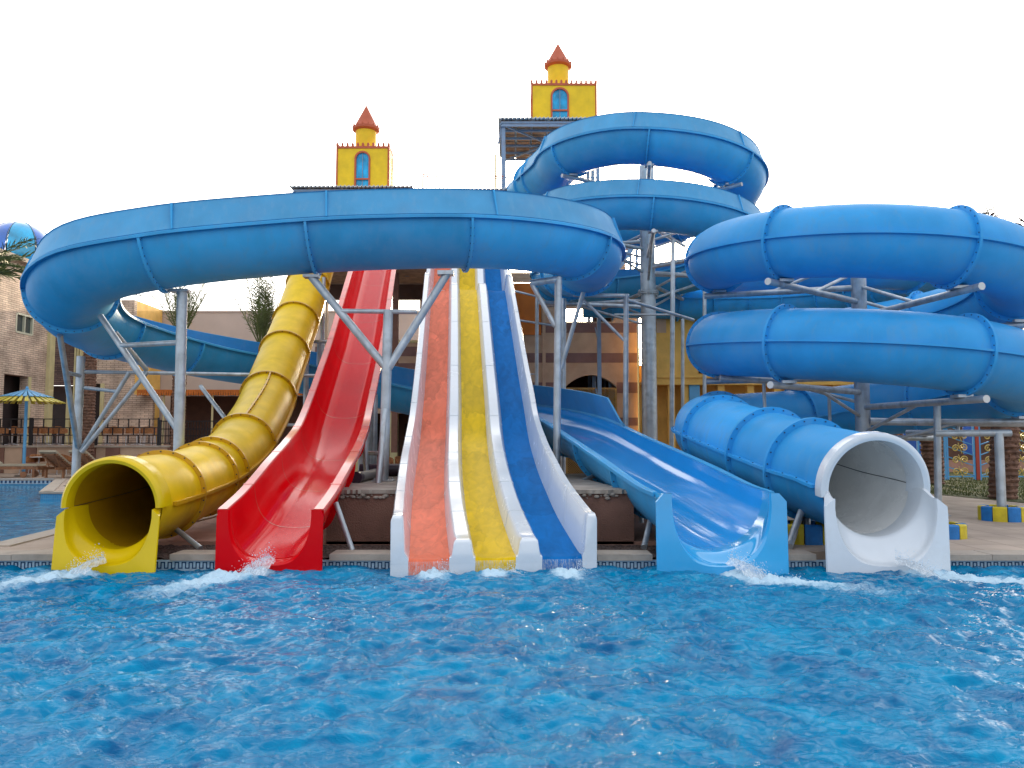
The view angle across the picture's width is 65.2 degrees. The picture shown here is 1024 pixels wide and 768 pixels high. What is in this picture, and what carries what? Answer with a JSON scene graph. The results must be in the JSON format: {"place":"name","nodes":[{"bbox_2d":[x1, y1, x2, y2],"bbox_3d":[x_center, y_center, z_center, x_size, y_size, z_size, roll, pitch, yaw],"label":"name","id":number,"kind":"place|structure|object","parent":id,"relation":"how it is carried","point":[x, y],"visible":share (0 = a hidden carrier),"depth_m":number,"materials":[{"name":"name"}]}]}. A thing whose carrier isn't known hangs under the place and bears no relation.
{"place":"outdoors","nodes":[
{"label":"outdoors","id":0,"kind":"place"},
{"bbox_2d":[0,547,52,549],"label":"deck","id":1,"kind":"structure","parent":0,"point":[19,548],"depth_m":10.30,"materials":[{"name":"concrete"}]},
{"bbox_2d":[0,479,65,546],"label":"pool wall","id":2,"kind":"structure","parent":0,"point":[48,492],"depth_m":21.62,"materials":[{"name":"concrete"}]},
{"bbox_2d":[0,481,51,483],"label":"pool frieze","id":3,"kind":"object","parent":2,"relation":"attached to","point":[24,482],"visible":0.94,"depth_m":28.79,"materials":[{"name":"tile"}]},
{"bbox_2d":[0,485,66,540],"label":"pool water","id":4,"kind":"structure","parent":0,"point":[25,510],"depth_m":18.01,"materials":[{"name":"liquid"}]},
{"bbox_2d":[0,473,70,479],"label":"deck","id":5,"kind":"structure","parent":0,"point":[39,476],"depth_m":31.19,"materials":[{"name":"stone"}]},
{"bbox_2d":[0,461,46,477],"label":"sun lounger","id":6,"kind":"object","parent":5,"relation":"on","point":[33,467],"visible":0.98,"depth_m":30.22,"materials":[{"name":"brown wood"}]},
{"bbox_2d":[18,454,34,474],"bbox_3d":[-19.901,3.307,32.852,0.514,0.842,0.580,1,-4,-20],"label":"cane chair","id":7,"kind":"object","parent":5,"relation":"on","point":[28,459],"visible":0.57,"depth_m":32.70,"materials":[{"name":"wicker"}]},
{"bbox_2d":[0,386,65,476],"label":"parasol","id":8,"kind":"object","parent":5,"relation":"on","point":[27,394],"visible":0.95,"depth_m":31.35,"materials":[{"name":"fabric"}]},
{"bbox_2d":[28,454,44,474],"bbox_3d":[-19.616,3.321,33.054,0.514,0.842,0.580,-2,-5,30],"label":"cane chair","id":9,"kind":"object","parent":5,"relation":"on","point":[41,459],"visible":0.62,"depth_m":33.23,"materials":[{"name":"brown metal"}]},
{"bbox_2d":[30,456,43,474],"bbox_3d":[-19.545,3.370,33.044,0.880,0.740,0.880,0,-4,0],"label":"dining table","id":10,"kind":"object","parent":5,"relation":"on","point":[38,457],"visible":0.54,"depth_m":33.01,"materials":[{"name":"silver wood"}]},
{"bbox_2d":[37,450,81,477],"bbox_3d":[-16.930,3.055,30.758,0.999,1.043,2.380,-1,-4,15],"label":"sun lounger","id":11,"kind":"object","parent":5,"relation":"on","point":[57,460],"visible":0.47,"depth_m":29.90,"materials":[{"name":"brown wood"}]},
{"bbox_2d":[56,454,71,474],"bbox_3d":[-18.447,3.321,33.050,0.514,0.842,0.580,-1,-4,10],"label":"cane chair","id":12,"kind":"object","parent":5,"relation":"on","point":[68,458],"visible":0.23,"depth_m":33.29,"materials":[{"name":"wicker"}]},
{"bbox_2d":[0,249,161,444],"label":"stone building","id":13,"kind":"structure","parent":5,"relation":"on","point":[29,355],"depth_m":39.80,"materials":[{"name":"brick"}]},
{"bbox_2d":[0,221,45,258],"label":"glass dome","id":14,"kind":"structure","parent":13,"relation":"on","point":[17,231],"depth_m":43.41,"materials":[{"name":"glass"}]},
{"bbox_2d":[15,312,33,335],"bbox_3d":[-23.550,-2.875,38.574,0.150,0.976,1.367,0,-4,0],"label":"window","id":15,"kind":"structure","parent":13,"relation":"in","point":[24,323],"depth_m":38.56,"materials":[{"name":"beige"}]},
{"bbox_2d":[95,384,99,442],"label":"doorway","id":16,"kind":"structure","parent":13,"relation":"in","point":[97,402],"depth_m":41.84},
{"bbox_2d":[67,450,95,469],"bbox_3d":[-15.877,3.062,30.858,0.999,1.043,2.380,-1,-4,15],"label":"sun lounger","id":17,"kind":"object","parent":5,"relation":"on","point":[87,457],"visible":0.07,"depth_m":29.92,"materials":[{"name":"brown wood"}]},
{"bbox_2d":[82,294,144,456],"bbox_3d":[-18.222,-1.151,33.780,4.016,9.862,4.764,0,-4,0],"label":"palm tree","id":18,"kind":"object","parent":5,"relation":"on","point":[89,412],"visible":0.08,"depth_m":33.46,"materials":[{"name":"brown plant"}]},
{"bbox_2d":[0,445,277,472],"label":"terrace","id":19,"kind":"structure","parent":5,"relation":"on","point":[10,454],"depth_m":34.37,"materials":[{"name":"stone"}]},
{"bbox_2d":[0,428,9,444],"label":"cane chair","id":20,"kind":"object","parent":19,"relation":"on","point":[2,430],"visible":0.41,"depth_m":35.00,"materials":[{"name":"wicker"}]},
{"bbox_2d":[5,429,18,444],"bbox_3d":[-22.883,2.432,36.620,0.880,0.740,0.880,0,-4,0],"label":"dining table","id":21,"kind":"object","parent":19,"relation":"on","point":[11,440],"visible":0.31,"depth_m":36.59,"materials":[{"name":"grey"}]},
{"bbox_2d":[0,418,30,444],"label":"railing","id":22,"kind":"object","parent":19,"relation":"on","point":[29,427],"visible":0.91,"depth_m":34.52,"materials":[{"name":"black metal"}]},
{"bbox_2d":[11,426,23,444],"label":"cane chair","id":23,"kind":"object","parent":19,"relation":"on","point":[19,430],"visible":0.47,"depth_m":35.31,"materials":[{"name":"brown metal"}]},
{"bbox_2d":[27,426,42,444],"bbox_3d":[-20.999,2.279,35.165,0.580,0.842,0.514,-1,-4,18],"label":"cane chair","id":24,"kind":"object","parent":19,"relation":"on","point":[34,430],"visible":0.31,"depth_m":34.98,"materials":[{"name":"brown wicker"}]},
{"bbox_2d":[37,426,52,444],"bbox_3d":[-20.708,2.304,35.513,0.580,0.842,0.514,1,-4,-8],"label":"cane chair","id":25,"kind":"object","parent":19,"relation":"on","point":[44,430],"visible":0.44,"depth_m":35.32,"materials":[{"name":"wicker"}]},
{"bbox_2d":[30,418,72,444],"bbox_3d":[-19.387,2.053,34.541,2.760,1.200,0.070,0,-4,0],"label":"railing","id":26,"kind":"object","parent":19,"relation":"on","point":[31,432],"visible":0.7,"depth_m":34.52,"materials":[{"name":"black metal"}]},
{"bbox_2d":[49,428,65,444],"bbox_3d":[-20.354,2.329,35.862,0.580,0.842,0.514,0,-4,4],"label":"cane chair","id":27,"kind":"object","parent":19,"relation":"on","point":[56,438],"visible":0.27,"depth_m":35.67,"materials":[{"name":"brown wicker"}]},
{"bbox_2d":[52,426,68,444],"bbox_3d":[-19.834,2.279,35.164,0.580,0.842,0.514,-1,-4,13],"label":"cane chair","id":28,"kind":"object","parent":19,"relation":"on","point":[63,430],"visible":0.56,"depth_m":34.99,"materials":[{"name":"brown wicker"}]},
{"bbox_2d":[97,426,108,444],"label":"cane chair","id":29,"kind":"object","parent":19,"relation":"on","point":[105,430],"visible":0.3,"depth_m":35.40,"materials":[{"name":"brown wicker"}]},
{"bbox_2d":[107,428,123,444],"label":"cane chair","id":30,"kind":"object","parent":19,"relation":"on","point":[110,430],"visible":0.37,"depth_m":35.69,"materials":[{"name":"brown wicker"}]},
{"bbox_2d":[109,426,125,444],"bbox_3d":[-17.319,2.279,35.165,0.580,0.842,0.514,-2,-4,24],"label":"cane chair","id":31,"kind":"object","parent":19,"relation":"on","point":[117,430],"visible":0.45,"depth_m":34.98,"materials":[{"name":"brown wicker"}]},
{"bbox_2d":[94,418,159,444],"bbox_3d":[-16.618,2.053,34.541,2.760,1.200,0.070,0,-4,0],"label":"railing","id":32,"kind":"object","parent":19,"relation":"on","point":[96,439],"visible":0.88,"depth_m":34.52,"materials":[{"name":"black metal"}]},
{"bbox_2d":[125,426,139,444],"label":"cane chair","id":33,"kind":"object","parent":19,"relation":"on","point":[130,430],"visible":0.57,"depth_m":35.32,"materials":[{"name":"brown wicker"}]},
{"bbox_2d":[140,426,153,444],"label":"cane chair","id":34,"kind":"object","parent":19,"relation":"on","point":[141,430],"visible":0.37,"depth_m":35.67,"materials":[{"name":"brown wicker"}]},
{"bbox_2d":[143,426,156,444],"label":"cane chair","id":35,"kind":"object","parent":19,"relation":"on","point":[149,430],"visible":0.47,"depth_m":34.98,"materials":[{"name":"brown wicker"}]},
{"bbox_2d":[159,420,218,444],"bbox_3d":[-13.710,2.098,34.538,3.024,1.110,0.070,0,-4,0],"label":"railing","id":36,"kind":"object","parent":19,"relation":"on","point":[168,429],"visible":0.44,"depth_m":34.53,"materials":[{"name":"black metal"}]},
{"bbox_2d":[117,390,302,444],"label":"veranda","id":37,"kind":"object","parent":19,"relation":"on","point":[199,406],"visible":0.41,"depth_m":40.87,"materials":[{"name":"brick"}]},
{"bbox_2d":[149,283,210,450],"bbox_3d":[-14.031,-0.526,33.505,2.890,8.576,2.395,-2,-5,28],"label":"palm tree","id":38,"kind":"object","parent":5,"relation":"on","point":[190,316],"visible":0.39,"depth_m":33.54,"materials":[{"name":"green plant"}]},
{"bbox_2d":[227,276,286,341],"bbox_3d":[-9.271,-0.526,29.281,2.114,7.977,2.316,0,-4,0],"label":"palm tree","id":39,"kind":"object","parent":5,"relation":"on","point":[262,316],"visible":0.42,"depth_m":29.02,"materials":[{"name":"green plant"}]},
{"bbox_2d":[159,311,418,444],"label":"hall","id":40,"kind":"structure","parent":5,"relation":"on","point":[232,324],"depth_m":45.34,"materials":[{"name":"paint"}]},
{"bbox_2d":[315,340,417,471],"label":"building","id":41,"kind":"structure","parent":5,"relation":"on","point":[407,359],"depth_m":30.76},
{"bbox_2d":[377,424,389,456],"bbox_3d":[-5.323,2.690,33.067,0.900,2.100,0.050,0,-4,0],"label":"door","id":42,"kind":"structure","parent":41,"relation":"in","point":[378,426],"depth_m":33.07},
{"bbox_2d":[320,269,509,452],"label":"start platform","id":43,"kind":"structure","parent":5,"relation":"on","point":[408,284],"depth_m":29.00,"materials":[{"name":"brown"}]},
{"bbox_2d":[290,185,412,192],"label":"roof","id":44,"kind":"structure","parent":43,"relation":"on","point":[299,188],"depth_m":29.04,"materials":[{"name":"blue paint"}]},
{"bbox_2d":[336,105,393,185],"bbox_3d":[-5.695,-9.242,31.372,2.120,3.479,1.330,0,-4,0],"label":"castle turret","id":45,"kind":"object","parent":44,"relation":"on","point":[365,160],"visible":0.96,"depth_m":30.70,"materials":[{"name":"yellow paint"}]},
{"bbox_2d":[354,151,369,185],"bbox_3d":[-5.735,-8.247,30.685,0.610,1.398,0.100,0,-4,0],"label":"window","id":46,"kind":"structure","parent":45,"relation":"in","point":[361,160],"depth_m":30.69,"materials":[{"name":"glass"}]},
{"bbox_2d":[11,480,216,548],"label":"deck","id":47,"kind":"structure","parent":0,"point":[47,542],"depth_m":11.05,"materials":[{"name":"concrete"}]},
{"bbox_2d":[0,237,38,282],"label":"palm tree","id":48,"kind":"object","parent":47,"relation":"on","point":[4,265],"visible":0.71,"depth_m":26.56,"materials":[{"name":"green plant"}]},
{"bbox_2d":[97,289,190,450],"bbox_3d":[-7.187,0.428,15.088,1.414,4.054,3.889,3,-5,-37],"label":"steel trestle","id":49,"kind":"object","parent":47,"relation":"on","point":[177,423],"visible":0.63,"depth_m":14.05,"materials":[{"name":"metal"}]},
{"bbox_2d":[56,334,314,476],"bbox_3d":[-7.276,0.935,17.715,5.752,3.418,2.192,4,-6,-45],"label":"steel trestle","id":50,"kind":"object","parent":47,"relation":"on","point":[75,409],"visible":0.7,"depth_m":16.94,"materials":[{"name":"metal"}]},
{"bbox_2d":[395,456,400,463],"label":"cane chair","id":51,"kind":"object","parent":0,"point":[397,459],"visible":0.23,"depth_m":28.55,"materials":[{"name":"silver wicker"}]},
{"bbox_2d":[157,544,655,558],"bbox_3d":[-1.150,2.233,10.708,8.700,0.034,1.320,0,-4,0],"label":"gravel bed","id":52,"kind":"object","parent":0,"point":[164,551],"visible":0.12,"depth_m":10.94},
{"bbox_2d":[157,514,656,559],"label":"ground","id":53,"kind":"structure","parent":0,"point":[203,532],"depth_m":11.61,"materials":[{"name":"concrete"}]},
{"bbox_2d":[199,277,326,426],"bbox_3d":[-6.461,-0.065,21.324,3.755,5.928,1.335,1,-4,-11],"label":"steel trestle","id":54,"kind":"object","parent":53,"relation":"on","point":[320,346],"visible":0.15,"depth_m":21.22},
{"bbox_2d":[51,272,333,574],"bbox_3d":[-5.370,-1.489,18.707,1.490,9.072,18.253,0,-4,-4],"label":"tube slide","id":55,"kind":"object","parent":54,"relation":"on","point":[126,512],"visible":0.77,"depth_m":11.33,"materials":[{"name":"yellow plastic"}]},
{"bbox_2d":[389,457,393,463],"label":"cane chair","id":56,"kind":"object","parent":53,"relation":"on","point":[391,460],"visible":0.15,"depth_m":28.35,"materials":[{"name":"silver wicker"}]},
{"bbox_2d":[414,174,506,190],"bbox_3d":[-1.345,-2.062,29.582,4.458,11.083,1.880,0,-4,0],"label":"railing","id":57,"kind":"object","parent":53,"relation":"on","point":[502,189],"visible":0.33,"depth_m":29.09,"materials":[{"name":"metal"}]},
{"bbox_2d":[326,474,633,543],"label":"retaining wall","id":58,"kind":"structure","parent":53,"relation":"on","point":[366,506],"depth_m":11.30,"materials":[{"name":"stone"}]},
{"bbox_2d":[358,395,377,470],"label":"steel trestle","id":59,"kind":"object","parent":58,"relation":"on","point":[372,446],"visible":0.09,"depth_m":16.48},
{"bbox_2d":[215,269,395,572],"bbox_3d":[-3.442,-1.271,18.683,1.560,8.634,18.251,0,-4,-5],"label":"body slide","id":60,"kind":"object","parent":59,"relation":"on","point":[283,500],"visible":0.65,"depth_m":12.62,"materials":[{"name":"red plastic"}]},
{"bbox_2d":[352,464,398,482],"bbox_3d":[-1.775,1.601,14.430,2.360,0.260,2.625,0,-4,0],"label":"drain pipe","id":61,"kind":"object","parent":58,"relation":"on","point":[360,475],"visible":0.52,"depth_m":14.09,"materials":[{"name":"grey"}]},
{"bbox_2d":[303,270,453,482],"bbox_3d":[-2.349,-0.134,13.659,2.641,3.768,0.921,0,-4,0],"label":"steel trestle","id":62,"kind":"object","parent":58,"relation":"on","point":[387,360],"visible":0.94,"depth_m":13.94,"materials":[{"name":"metal"}]},
{"bbox_2d":[530,276,561,464],"bbox_3d":[0.670,-0.159,15.250,0.661,3.860,0.320,0,-4,0],"label":"steel trestle","id":63,"kind":"object","parent":58,"relation":"on","point":[556,322],"visible":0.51,"depth_m":15.24,"materials":[{"name":"metal"}]},
{"bbox_2d":[515,288,551,384],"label":"steel trestle","id":64,"kind":"object","parent":53,"relation":"on","point":[537,323],"visible":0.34,"depth_m":22.13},
{"bbox_2d":[495,116,601,395],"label":"slide tower","id":65,"kind":"structure","parent":53,"relation":"on","point":[520,139],"depth_m":30.12,"materials":[{"name":"metal"}]},
{"bbox_2d":[20,111,788,574],"bbox_3d":[-1.083,-2.504,20.701,14.932,11.381,19.348,-1,-4,18],"label":"spiral slide","id":66,"kind":"object","parent":65,"relation":"attached to","point":[540,217],"visible":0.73,"depth_m":14.01,"materials":[{"name":"blue"}]},
{"bbox_2d":[528,44,596,117],"bbox_3d":[1.952,-11.939,32.066,2.665,3.551,2.330,0,-4,0],"label":"castle turret","id":67,"kind":"object","parent":65,"relation":"on","point":[557,94],"visible":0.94,"depth_m":30.88,"materials":[{"name":"yellow paint"}]},
{"bbox_2d":[551,87,568,117],"bbox_3d":[1.848,-10.850,30.870,0.710,1.209,0.100,0,-4,0],"label":"window","id":68,"kind":"structure","parent":67,"relation":"in","point":[559,96],"depth_m":30.89,"materials":[{"name":"glass"}]},
{"bbox_2d":[510,273,637,473],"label":"pool building","id":69,"kind":"structure","parent":53,"relation":"on","point":[581,362],"depth_m":30.37,"materials":[{"name":"concrete"}]},
{"bbox_2d":[566,388,616,473],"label":"lattice gate","id":70,"kind":"structure","parent":69,"relation":"attached to","point":[611,391],"depth_m":30.18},
{"bbox_2d":[538,292,694,473],"bbox_3d":[2.520,0.226,20.009,3.914,5.158,3.247,1,-4,-19],"label":"steel trestle","id":71,"kind":"object","parent":53,"relation":"on","point":[582,301],"visible":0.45,"depth_m":18.64,"materials":[{"name":"metal"}]},
{"bbox_2d":[0,565,1023,767],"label":"pool water","id":72,"kind":"structure","parent":0,"point":[360,666],"depth_m":5.40,"materials":[{"name":"liquid"}]},
{"bbox_2d":[32,543,105,580],"bbox_3d":[-5.139,2.041,8.918,0.678,0.426,1.179,-4,-5,41],"label":"splash","id":73,"kind":"object","parent":72,"relation":"on","point":[92,560],"visible":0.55,"depth_m":9.22,"materials":[{"name":"white liquid"}]},
{"bbox_2d":[208,542,274,580],"bbox_3d":[-3.204,2.038,8.852,0.830,0.435,1.225,0,-4,5],"label":"splash","id":74,"kind":"object","parent":72,"relation":"on","point":[265,557],"visible":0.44,"depth_m":9.19,"materials":[{"name":"white liquid"}]},
{"bbox_2d":[434,559,458,576],"bbox_3d":[-0.707,2.144,9.138,0.794,0.268,0.436,0,-4,-7],"label":"splash","id":75,"kind":"object","parent":72,"relation":"on","point":[442,570],"visible":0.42,"depth_m":9.29,"materials":[{"name":"white liquid"}]},
{"bbox_2d":[390,268,596,576],"bbox_3d":[-0.938,-1.260,18.660,2.564,8.769,18.223,0,-4,-5],"label":"multi lane slide","id":76,"kind":"object","parent":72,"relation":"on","point":[483,482],"visible":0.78,"depth_m":13.82,"materials":[{"name":"multicoloured plastic"}]},
{"bbox_2d":[501,563,524,575],"bbox_3d":[0.011,2.131,9.158,0.758,0.278,0.381,0,-4,0],"label":"splash","id":77,"kind":"object","parent":72,"relation":"on","point":[513,569],"visible":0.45,"depth_m":9.28,"materials":[{"name":"white liquid"}]},
{"bbox_2d":[575,559,592,578],"bbox_3d":[0.831,2.106,9.153,0.592,0.315,0.414,0,-4,0],"label":"splash","id":78,"kind":"object","parent":72,"relation":"on","point":[581,569],"visible":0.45,"depth_m":9.30,"materials":[{"name":"white liquid"}]},
{"bbox_2d":[726,548,824,583],"bbox_3d":[2.978,2.032,8.896,1.264,0.428,0.834,-4,-6,44],"label":"splash","id":79,"kind":"object","parent":72,"relation":"on","point":[741,565],"visible":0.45,"depth_m":9.15,"materials":[{"name":"white liquid"}]},
{"bbox_2d":[895,548,1016,582],"bbox_3d":[5.014,2.069,8.953,1.337,0.393,0.865,-3,-5,34],"label":"splash","id":80,"kind":"object","parent":72,"relation":"on","point":[911,562],"visible":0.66,"depth_m":9.21,"materials":[{"name":"white liquid"}]},
{"bbox_2d":[0,0,1023,385],"label":"sky","id":81,"kind":"structure","parent":0,"point":[106,106],"materials":[{"name":"white"}]},
{"bbox_2d":[787,494,1023,559],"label":"deck","id":82,"kind":"structure","parent":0,"point":[987,535],"depth_m":12.24,"materials":[{"name":"concrete"}]},
{"bbox_2d":[0,550,1023,560],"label":"pool coping","id":83,"kind":"object","parent":82,"relation":"on","point":[602,555],"visible":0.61,"depth_m":9.67,"materials":[{"name":"stone"}]},
{"bbox_2d":[603,249,639,431],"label":"stair tower","id":84,"kind":"structure","parent":82,"relation":"on","point":[623,265],"depth_m":31.14,"materials":[{"name":"metal"}]},
{"bbox_2d":[546,161,742,439],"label":"steel column","id":85,"kind":"structure","parent":82,"relation":"on","point":[648,293],"depth_m":25.00,"materials":[{"name":"metal"}]},
{"bbox_2d":[614,239,705,450],"bbox_3d":[4.337,-0.500,23.188,2.871,7.060,1.897,0,-4,0],"label":"steel trestle","id":86,"kind":"object","parent":82,"relation":"on","point":[673,262],"visible":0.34,"depth_m":22.53,"materials":[{"name":"metal"}]},
{"bbox_2d":[639,319,853,449],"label":"ochre building","id":87,"kind":"structure","parent":82,"relation":"on","point":[693,382],"depth_m":29.17,"materials":[{"name":"paint"}]},
{"bbox_2d":[788,509,803,540],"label":"steel trestle","id":88,"kind":"object","parent":82,"relation":"on","point":[796,525],"visible":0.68,"depth_m":10.48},
{"bbox_2d":[787,520,824,544],"bbox_3d":[4.020,2.040,11.033,0.800,0.260,0.799,0,-4,0],"label":"kerb ring","id":89,"kind":"object","parent":82,"relation":"on","point":[813,533],"visible":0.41,"depth_m":10.65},
{"bbox_2d":[803,516,810,524],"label":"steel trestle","id":90,"kind":"object","parent":82,"relation":"on","point":[806,520],"depth_m":11.12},
{"bbox_2d":[704,278,1023,440],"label":"steel column","id":91,"kind":"structure","parent":82,"relation":"on","point":[858,288],"depth_m":15.87,"materials":[{"name":"grey"}]},
{"bbox_2d":[583,204,1023,573],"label":"tube spiral slide","id":92,"kind":"object","parent":91,"relation":"on","point":[869,501],"visible":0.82,"depth_m":13.50,"materials":[{"name":"blue"}]},
{"bbox_2d":[719,375,1023,515],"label":"steel trestle","id":93,"kind":"object","parent":82,"relation":"on","point":[764,381],"visible":0.42,"depth_m":16.18,"materials":[{"name":"metal"}]},
{"bbox_2d":[949,521,967,539],"bbox_3d":[6.180,2.109,11.579,0.720,0.200,0.719,0,-4,0],"label":"kerb ring","id":94,"kind":"object","parent":82,"relation":"on","point":[958,530],"visible":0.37,"depth_m":11.24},
{"bbox_2d":[934,430,1011,506],"bbox_3d":[8.165,1.597,14.091,1.208,1.580,0.382,-1,-4,10],"label":"steel trestle","id":95,"kind":"object","parent":82,"relation":"on","point":[998,435],"visible":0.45,"depth_m":14.01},
{"bbox_2d":[977,504,1023,521],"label":"kerb ring","id":96,"kind":"object","parent":82,"relation":"on","point":[995,513],"visible":0.99,"depth_m":13.69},
{"bbox_2d":[930,472,1023,502],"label":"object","id":97,"kind":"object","parent":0,"point":[1020,500],"depth_m":23.13,"materials":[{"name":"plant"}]},
{"bbox_2d":[916,429,946,479],"bbox_3d":[14.732,2.410,28.095,1.000,1.950,0.104,0,-4,0],"label":"fence post","id":98,"kind":"object","parent":97,"relation":"on","point":[944,456],"visible":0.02,"depth_m":28.07,"materials":[{"name":"blue"}]},
{"bbox_2d":[903,426,972,455],"bbox_3d":[15.713,2.324,29.339,2.700,2.300,0.060,0,-4,0],"label":"blue screen","id":99,"kind":"object","parent":97,"relation":"on","point":[966,439],"visible":0.05,"depth_m":29.32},
{"bbox_2d":[905,201,998,484],"bbox_3d":[13.342,-1.178,25.828,4.740,8.786,5.104,3,-5,-39],"label":"palm tree","id":100,"kind":"object","parent":97,"relation":"on","point":[927,451],"visible":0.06,"depth_m":25.16,"materials":[{"name":"brown plant"}]},
{"bbox_2d":[894,427,1023,471],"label":"boundary wall","id":101,"kind":"structure","parent":97,"relation":"on","point":[951,452],"depth_m":35.87,"materials":[{"name":"brick"}]},
{"bbox_2d":[945,426,975,479],"bbox_3d":[15.752,2.410,28.095,1.000,1.950,0.104,0,-4,0],"label":"scroll fence","id":102,"kind":"object","parent":97,"relation":"on","point":[963,459],"visible":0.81,"depth_m":28.06,"materials":[{"name":"blue"}]},
{"bbox_2d":[974,426,980,479],"bbox_3d":[16.323,2.236,28.112,0.120,2.300,0.120,0,-4,0],"label":"fence post","id":103,"kind":"object","parent":97,"relation":"on","point":[977,457],"visible":0.5,"depth_m":28.03,"materials":[{"name":"red paint"}]},
{"bbox_2d":[978,427,989,479],"bbox_3d":[16.892,2.410,28.095,1.000,1.950,0.104,0,-4,0],"label":"scroll fence","id":104,"kind":"object","parent":97,"relation":"on","point":[986,471],"visible":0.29,"depth_m":28.06,"materials":[{"name":"blue"}]},
{"bbox_2d":[978,210,1023,499],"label":"palm tree","id":105,"kind":"object","parent":97,"relation":"on","point":[1012,446],"visible":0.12,"depth_m":18.86,"materials":[{"name":"green plant"}]},
{"bbox_2d":[1018,430,1023,476],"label":"scroll fence","id":106,"kind":"object","parent":97,"relation":"on","point":[1021,459],"visible":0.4,"depth_m":28.06,"materials":[{"name":"yellow"}]},
{"bbox_2d":[930,477,1023,499],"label":"grass","id":107,"kind":"structure","parent":0,"point":[963,489],"depth_m":23.42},
{"label":"ground","id":108,"kind":"structure","parent":0,"visible":0},
{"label":"pool wall","id":109,"kind":"structure","parent":108,"relation":"on","visible":0},
{"bbox_2d":[0,560,1023,570],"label":"pool frieze","id":110,"kind":"object","parent":109,"relation":"on","point":[181,565],"visible":0.19,"depth_m":9.71,"materials":[{"name":"tile"}]}
]}

